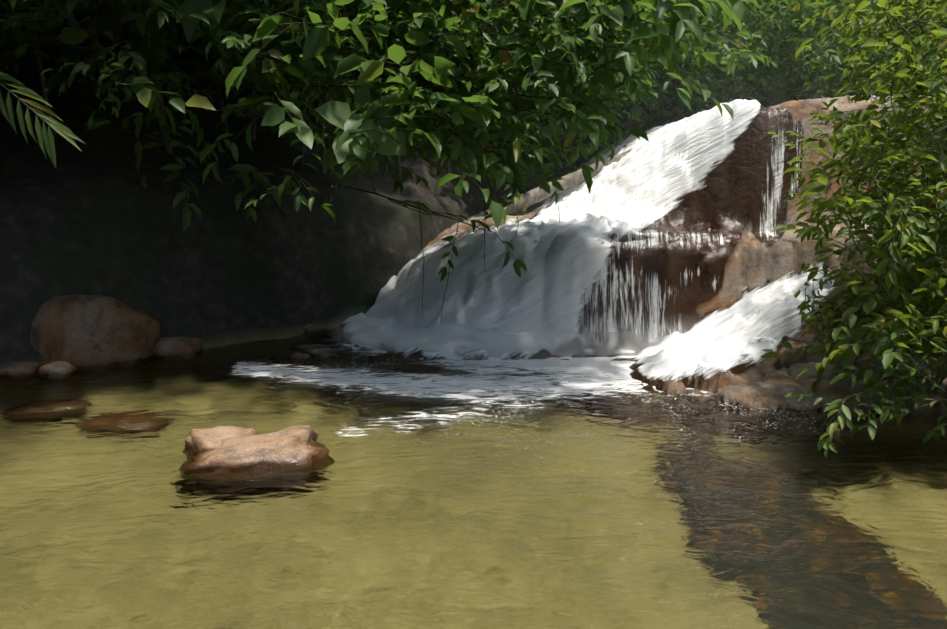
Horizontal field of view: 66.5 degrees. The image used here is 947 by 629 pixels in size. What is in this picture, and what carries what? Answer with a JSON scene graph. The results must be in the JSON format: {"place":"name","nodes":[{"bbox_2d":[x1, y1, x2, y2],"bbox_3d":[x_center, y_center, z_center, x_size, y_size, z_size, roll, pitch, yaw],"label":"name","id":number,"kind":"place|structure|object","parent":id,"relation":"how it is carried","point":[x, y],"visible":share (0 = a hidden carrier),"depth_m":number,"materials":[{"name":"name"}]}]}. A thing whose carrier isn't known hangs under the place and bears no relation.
{"place":"outdoors","nodes":[
{"label":"outdoors","id":0,"kind":"place"},
{"bbox_2d":[0,0,759,281],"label":"foliage","id":1,"kind":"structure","parent":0,"point":[315,43],"depth_m":5.09,"materials":[{"name":"green plant"}]},
{"bbox_2d":[0,72,85,167],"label":"palm frond","id":2,"kind":"object","parent":1,"relation":"attached to","point":[45,136],"visible":1,"depth_m":4.54,"materials":[{"name":"green plant"}]},
{"bbox_2d":[0,83,48,124],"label":"frond stem","id":3,"kind":"object","parent":2,"relation":"attached to","point":[23,102],"visible":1,"depth_m":4.54,"materials":[{"name":"green plant"}]},
{"bbox_2d":[315,87,405,163],"bbox_3d":[-0.776,-1.322,4.995,0.636,0.553,0.329,0,10,-1],"label":"leaf plant","id":4,"kind":"object","parent":1,"relation":"attached to","point":[336,113],"visible":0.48,"depth_m":5.03,"materials":[{"name":"green plant"}]},
{"bbox_2d":[0,4,917,368],"bbox_3d":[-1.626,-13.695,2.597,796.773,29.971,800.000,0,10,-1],"label":"ground","id":5,"kind":"structure","parent":0,"point":[92,218],"depth_m":7.21,"materials":[{"name":"stone"}]},
{"bbox_2d":[0,362,40,379],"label":"bank stone","id":6,"kind":"object","parent":5,"relation":"on","point":[19,370],"visible":0.58,"depth_m":5.61,"materials":[{"name":"brown stone"}]},
{"bbox_2d":[30,294,160,371],"bbox_3d":[-3.310,0.238,6.279,1.108,0.892,0.985,9,7,-20],"label":"bank boulder","id":7,"kind":"object","parent":5,"relation":"on","point":[79,332],"visible":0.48,"depth_m":5.88,"materials":[{"name":"brown stone"}]},
{"bbox_2d":[152,336,202,358],"bbox_3d":[-2.655,0.342,6.410,0.452,0.299,0.354,0,10,-1],"label":"shore stone","id":8,"kind":"object","parent":5,"relation":"on","point":[180,347],"visible":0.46,"depth_m":6.26,"materials":[{"name":"brown stone"}]},
{"bbox_2d":[233,23,251,85],"bbox_3d":[-2.768,-7.965,9.520,6.042,10.199,4.532,7,12,34],"label":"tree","id":9,"kind":"object","parent":5,"relation":"on","point":[243,79],"depth_m":10.26,"materials":[{"name":"green plant"}]},
{"bbox_2d":[0,0,515,198],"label":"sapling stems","id":10,"kind":"object","parent":5,"relation":"on","point":[164,127],"visible":0.12,"depth_m":8.03,"materials":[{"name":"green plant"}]},
{"bbox_2d":[0,0,776,103],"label":"canopy leaves","id":11,"kind":"object","parent":5,"relation":"on","point":[157,53],"visible":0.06,"depth_m":7.33,"materials":[{"name":"green plant"}]},
{"bbox_2d":[40,0,946,212],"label":"jungle leaves","id":12,"kind":"object","parent":5,"relation":"on","point":[747,56],"depth_m":11.56,"materials":[{"name":"green plant"}]},
{"bbox_2d":[327,302,761,357],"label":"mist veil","id":13,"kind":"object","parent":5,"relation":"on","point":[484,338],"depth_m":6.33,"materials":[{"name":"white liquid"}]},
{"bbox_2d":[439,341,650,367],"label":"water spray","id":14,"kind":"object","parent":5,"relation":"on","point":[546,358],"visible":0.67,"depth_m":5.99,"materials":[{"name":"white liquid"}]},
{"bbox_2d":[471,149,631,217],"bbox_3d":[1.816,-1.970,9.923,3.725,1.622,0.220,-1,10,-5],"label":"rock","id":15,"kind":"object","parent":5,"relation":"on","point":[568,181],"depth_m":9.82,"materials":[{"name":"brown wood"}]},
{"bbox_2d":[288,94,946,414],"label":"waterfall rock","id":16,"kind":"object","parent":5,"relation":"on","point":[688,215],"visible":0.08,"depth_m":6.83,"materials":[{"name":"brown stone"}]},
{"bbox_2d":[196,51,905,385],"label":"vines","id":17,"kind":"object","parent":16,"relation":"on","point":[438,215],"visible":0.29,"depth_m":6.47,"materials":[{"name":"green plant"}]},
{"bbox_2d":[776,8,790,88],"bbox_3d":[6.357,-8.533,14.027,5.650,8.844,3.192,0,10,-1],"label":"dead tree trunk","id":18,"kind":"object","parent":5,"relation":"on","point":[789,86],"depth_m":14.37,"materials":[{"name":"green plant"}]},
{"bbox_2d":[760,0,946,458],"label":"shrub","id":19,"kind":"object","parent":5,"relation":"on","point":[913,264],"depth_m":4.15,"materials":[{"name":"green plant"}]},
{"bbox_2d":[0,332,946,628],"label":"water","id":20,"kind":"structure","parent":0,"point":[474,494],"depth_m":3.38,"materials":[{"name":"green liquid"}]},
{"bbox_2d":[37,361,75,379],"bbox_3d":[-3.273,0.468,5.682,0.227,0.193,0.234,3,10,14],"label":"bank stone","id":21,"kind":"object","parent":20,"relation":"in","point":[57,370],"visible":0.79,"depth_m":5.60,"materials":[{"name":"brown stone"}]},
{"bbox_2d":[184,426,258,455],"bbox_3d":[-1.403,0.808,4.141,0.487,0.285,0.347,7,11,-31],"label":"pool rock","id":22,"kind":"object","parent":20,"relation":"in","point":[199,441],"visible":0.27,"depth_m":4.04,"materials":[{"name":"brown stone"}]},
{"bbox_2d":[183,425,328,472],"bbox_3d":[-1.199,0.834,4.012,0.821,0.326,0.505,-9,9,-14],"label":"pool rock","id":23,"kind":"object","parent":20,"relation":"in","point":[294,447],"visible":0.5,"depth_m":3.85,"materials":[{"name":"brown stone"}]},
{"bbox_2d":[303,323,326,335],"bbox_3d":[-1.620,0.169,7.374,0.257,0.159,0.185,-9,13,-41],"label":"shore stone","id":24,"kind":"object","parent":20,"relation":"in","point":[315,328],"depth_m":7.29,"materials":[{"name":"brown stone"}]},
{"bbox_2d":[2,1,944,257],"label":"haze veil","id":25,"kind":"object","parent":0,"point":[527,131],"depth_m":8.30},
{"bbox_2d":[184,0,928,210],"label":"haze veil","id":26,"kind":"object","parent":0,"point":[716,81],"depth_m":10.68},
{"bbox_2d":[526,2,884,188],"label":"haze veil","id":27,"kind":"object","parent":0,"point":[716,96],"depth_m":12.68,"materials":[{"name":"grey"}]},
{"bbox_2d":[620,5,873,111],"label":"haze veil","id":28,"kind":"object","parent":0,"point":[745,71],"depth_m":14.61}
]}

